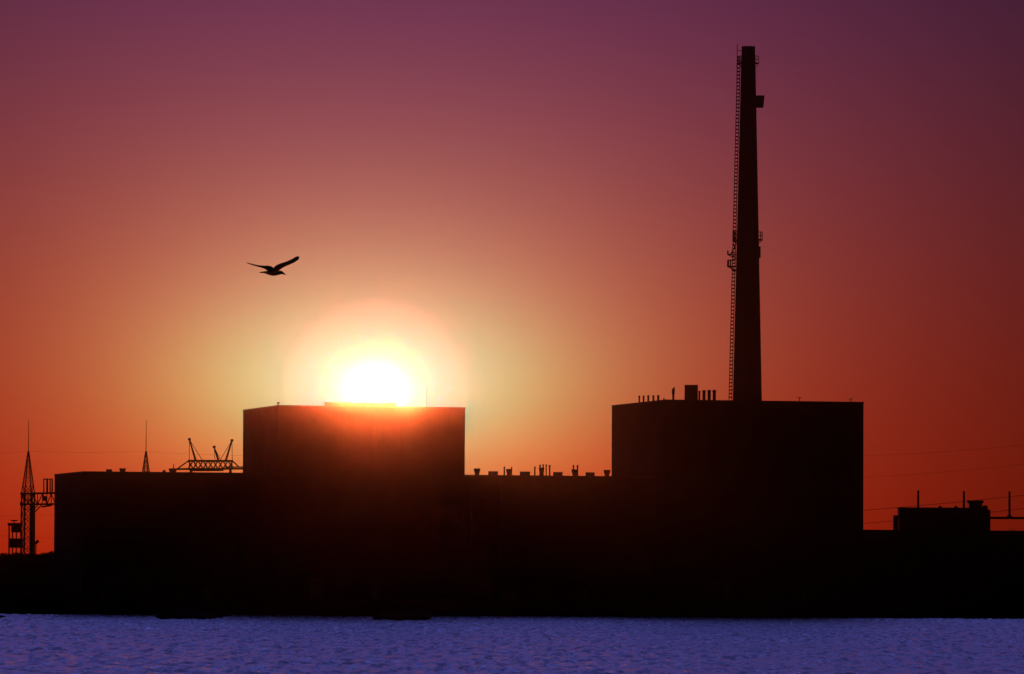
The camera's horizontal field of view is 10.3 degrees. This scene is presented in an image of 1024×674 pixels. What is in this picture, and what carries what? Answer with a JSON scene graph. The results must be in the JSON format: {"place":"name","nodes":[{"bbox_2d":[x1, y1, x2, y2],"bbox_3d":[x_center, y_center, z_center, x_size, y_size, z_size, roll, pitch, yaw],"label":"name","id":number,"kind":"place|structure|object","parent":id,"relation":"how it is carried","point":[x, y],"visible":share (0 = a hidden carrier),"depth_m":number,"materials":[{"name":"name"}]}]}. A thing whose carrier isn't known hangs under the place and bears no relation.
{"place":"outdoors","nodes":[
{"label":"outdoors","id":0,"kind":"place"},
{"bbox_2d":[0,556,53,597],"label":"bank","id":1,"kind":"structure","parent":0,"point":[26,576],"depth_m":1204.02,"materials":[{"name":"soil"}]},
{"bbox_2d":[12,552,22,556],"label":"shrub","id":2,"kind":"object","parent":1,"relation":"on","point":[18,554],"visible":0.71,"depth_m":1222.49,"materials":[{"name":"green plant"}]},
{"bbox_2d":[23,553,35,556],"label":"shrub","id":3,"kind":"object","parent":1,"relation":"on","point":[28,555],"visible":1,"depth_m":1218.59,"materials":[{"name":"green plant"}]},
{"bbox_2d":[246,256,298,275],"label":"gull","id":4,"kind":"object","parent":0,"point":[272,271],"visible":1,"depth_m":133.11,"materials":[{"name":"black"}]},
{"bbox_2d":[0,613,1023,673],"bbox_3d":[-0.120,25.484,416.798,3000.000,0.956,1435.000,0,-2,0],"label":"water","id":5,"kind":"structure","parent":0,"point":[146,644],"depth_m":651.83,"materials":[{"name":"blue liquid"}]},
{"bbox_2d":[156,609,240,618],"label":"breakwater","id":6,"kind":"object","parent":5,"relation":"in","point":[200,614],"visible":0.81,"depth_m":1028.04,"materials":[{"name":"black stone"}]},
{"bbox_2d":[373,610,436,620],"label":"breakwater","id":7,"kind":"object","parent":5,"relation":"in","point":[398,615],"visible":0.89,"depth_m":1019.46,"materials":[{"name":"black stone"}]},
{"bbox_2d":[0,597,1023,618],"bbox_3d":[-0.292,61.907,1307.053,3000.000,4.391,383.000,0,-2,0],"label":"ground","id":8,"kind":"structure","parent":0,"point":[722,609],"depth_m":1126.62,"materials":[{"name":"soil"}]},
{"bbox_2d":[8,520,22,553],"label":"equipment stand","id":9,"kind":"object","parent":8,"relation":"on","point":[16,542],"visible":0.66,"depth_m":1253.15,"materials":[{"name":"metal"}]},
{"bbox_2d":[20,420,34,554],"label":"lattice tower","id":10,"kind":"structure","parent":8,"relation":"on","point":[30,477],"depth_m":1274.17,"materials":[{"name":"metal"}]},
{"bbox_2d":[20,479,53,553],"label":"busbar gantry","id":11,"kind":"object","parent":8,"relation":"on","point":[46,504],"visible":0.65,"depth_m":1273.10,"materials":[{"name":"metal"}]},
{"bbox_2d":[142,451,149,471],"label":"lattice tower","id":12,"kind":"structure","parent":8,"relation":"on","point":[145,461],"depth_m":1274.76,"materials":[{"name":"metal"}]},
{"bbox_2d":[54,471,285,598],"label":"turbine hall","id":13,"kind":"structure","parent":8,"relation":"on","point":[169,535],"depth_m":1159.81,"materials":[{"name":"concrete"}]},
{"bbox_2d":[102,576,121,598],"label":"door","id":14,"kind":"structure","parent":13,"relation":"in","point":[108,583],"depth_m":1155.12,"materials":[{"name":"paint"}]},
{"bbox_2d":[169,468,176,471],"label":"roof ventilator","id":15,"kind":"object","parent":13,"relation":"on","point":[172,469],"visible":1,"depth_m":1161.60,"materials":[{"name":"paint"}]},
{"bbox_2d":[177,438,242,472],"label":"lattice gantry","id":16,"kind":"object","parent":8,"relation":"on","point":[230,467],"visible":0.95,"depth_m":1297.63,"materials":[{"name":"metal"}]},
{"bbox_2d":[243,405,465,599],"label":"reactor building","id":17,"kind":"structure","parent":8,"relation":"on","point":[375,502],"depth_m":1169.70,"materials":[{"name":"concrete"}]},
{"bbox_2d":[305,577,323,598],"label":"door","id":18,"kind":"structure","parent":17,"relation":"in","point":[316,584],"depth_m":1165.89,"materials":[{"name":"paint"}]},
{"bbox_2d":[324,402,396,405],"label":"plant room","id":19,"kind":"object","parent":17,"relation":"on","point":[360,403],"visible":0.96,"depth_m":1172.99,"materials":[{"name":"paint"}]},
{"bbox_2d":[464,475,656,600],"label":"turbine hall","id":20,"kind":"structure","parent":8,"relation":"on","point":[537,537],"depth_m":1184.33,"materials":[{"name":"concrete"}]},
{"bbox_2d":[474,468,479,474],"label":"roof ventilator","id":21,"kind":"object","parent":20,"relation":"on","point":[476,471],"visible":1,"depth_m":1182.99,"materials":[{"name":"paint"}]},
{"bbox_2d":[488,471,497,474],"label":"roof hatch","id":22,"kind":"object","parent":20,"relation":"on","point":[492,472],"visible":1,"depth_m":1183.67,"materials":[{"name":"metal"}]},
{"bbox_2d":[499,578,517,599],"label":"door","id":23,"kind":"structure","parent":20,"relation":"in","point":[509,586],"depth_m":1181.07,"materials":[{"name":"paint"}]},
{"bbox_2d":[506,469,511,474],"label":"roof ventilator","id":24,"kind":"object","parent":20,"relation":"on","point":[508,471],"visible":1,"depth_m":1184.69,"materials":[{"name":"paint"}]},
{"bbox_2d":[520,471,529,474],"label":"roof hatch","id":25,"kind":"object","parent":20,"relation":"on","point":[524,473],"visible":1,"depth_m":1185.28,"materials":[{"name":"metal"}]},
{"bbox_2d":[539,468,543,474],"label":"roof ventilator","id":26,"kind":"object","parent":20,"relation":"on","point":[541,471],"visible":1,"depth_m":1186.45,"materials":[{"name":"paint"}]},
{"bbox_2d":[553,472,562,475],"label":"roof hatch","id":27,"kind":"object","parent":20,"relation":"on","point":[557,473],"visible":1,"depth_m":1187.02,"materials":[{"name":"metal"}]},
{"bbox_2d":[571,469,577,475],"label":"roof ventilator","id":28,"kind":"object","parent":20,"relation":"on","point":[574,472],"visible":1,"depth_m":1188.06,"materials":[{"name":"paint"}]},
{"bbox_2d":[583,590,586,599],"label":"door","id":29,"kind":"structure","parent":20,"relation":"in","point":[584,591],"depth_m":1185.12,"materials":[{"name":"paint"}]},
{"bbox_2d":[585,472,594,475],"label":"roof hatch","id":30,"kind":"object","parent":20,"relation":"on","point":[590,473],"visible":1,"depth_m":1188.71,"materials":[{"name":"metal"}]},
{"bbox_2d":[604,470,609,475],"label":"roof ventilator","id":31,"kind":"object","parent":20,"relation":"on","point":[606,472],"visible":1,"depth_m":1189.69,"materials":[{"name":"paint"}]},
{"bbox_2d":[611,399,863,600],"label":"reactor building","id":32,"kind":"structure","parent":8,"relation":"on","point":[759,500],"depth_m":1189.06,"materials":[{"name":"concrete"}]},
{"bbox_2d":[672,387,674,399],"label":"vent pipe","id":33,"kind":"object","parent":32,"relation":"on","point":[673,391],"visible":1,"depth_m":1192.33,"materials":[{"name":"metal"}]},
{"bbox_2d":[684,385,697,399],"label":"rooftop unit","id":34,"kind":"object","parent":32,"relation":"on","point":[691,392],"visible":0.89,"depth_m":1196.62,"materials":[{"name":"black metal"}]},
{"bbox_2d":[702,390,705,399],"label":"vent pipe","id":35,"kind":"object","parent":32,"relation":"on","point":[703,395],"visible":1,"depth_m":1197.79,"materials":[{"name":"metal"}]},
{"bbox_2d":[707,390,710,399],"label":"vent pipe","id":36,"kind":"object","parent":32,"relation":"on","point":[709,394],"visible":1,"depth_m":1197.75,"materials":[{"name":"metal"}]},
{"bbox_2d":[712,390,715,399],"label":"vent pipe","id":37,"kind":"object","parent":32,"relation":"on","point":[714,394],"visible":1,"depth_m":1197.76,"materials":[{"name":"metal"}]},
{"bbox_2d":[711,579,729,600],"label":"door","id":38,"kind":"structure","parent":32,"relation":"in","point":[715,583],"depth_m":1185.70,"materials":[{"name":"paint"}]},
{"bbox_2d":[727,44,764,400],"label":"chimney","id":39,"kind":"object","parent":32,"relation":"on","point":[746,382],"visible":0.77,"depth_m":1222.28,"materials":[{"name":"concrete"}]},
{"bbox_2d":[803,591,808,600],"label":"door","id":40,"kind":"structure","parent":32,"relation":"in","point":[804,592],"depth_m":1190.05,"materials":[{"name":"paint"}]},
{"bbox_2d":[893,507,989,529],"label":"switchgear building","id":41,"kind":"structure","parent":8,"relation":"on","point":[920,518],"depth_m":1261.54,"materials":[{"name":"concrete"}]},
{"bbox_2d":[917,490,918,506],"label":"roof post","id":42,"kind":"object","parent":41,"relation":"on","point":[918,498],"visible":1,"depth_m":1263.93,"materials":[{"name":"paint"}]},
{"bbox_2d":[963,491,964,507],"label":"roof post","id":43,"kind":"object","parent":41,"relation":"on","point":[963,499],"visible":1,"depth_m":1263.92,"materials":[{"name":"paint"}]},
{"bbox_2d":[966,500,987,507],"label":"cooler box","id":44,"kind":"object","parent":41,"relation":"on","point":[974,503],"visible":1,"depth_m":1264.15,"materials":[{"name":"paint"}]},
{"bbox_2d":[863,530,1023,601],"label":"service building","id":45,"kind":"structure","parent":8,"relation":"on","point":[950,565],"depth_m":1209.37,"materials":[{"name":"concrete"}]},
{"bbox_2d":[979,585,992,601],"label":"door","id":46,"kind":"structure","parent":45,"relation":"in","point":[984,590],"depth_m":1211.15,"materials":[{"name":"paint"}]},
{"bbox_2d":[990,517,1023,518],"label":"pipe bridge","id":47,"kind":"structure","parent":8,"relation":"on","point":[1006,517],"depth_m":1263.85,"materials":[{"name":"paint"}]},
{"bbox_2d":[1007,491,1011,516],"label":"bridge post","id":48,"kind":"object","parent":47,"relation":"on","point":[1009,505],"visible":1,"depth_m":1264.44,"materials":[{"name":"paint"}]},
{"bbox_2d":[0,0,1023,554],"label":"sky","id":49,"kind":"structure","parent":0,"point":[519,213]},
{"bbox_2d":[863,495,1022,510],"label":"power line","id":50,"kind":"object","parent":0,"point":[943,503],"visible":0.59,"depth_m":1339.52,"materials":[{"name":"black metal"}]}
]}

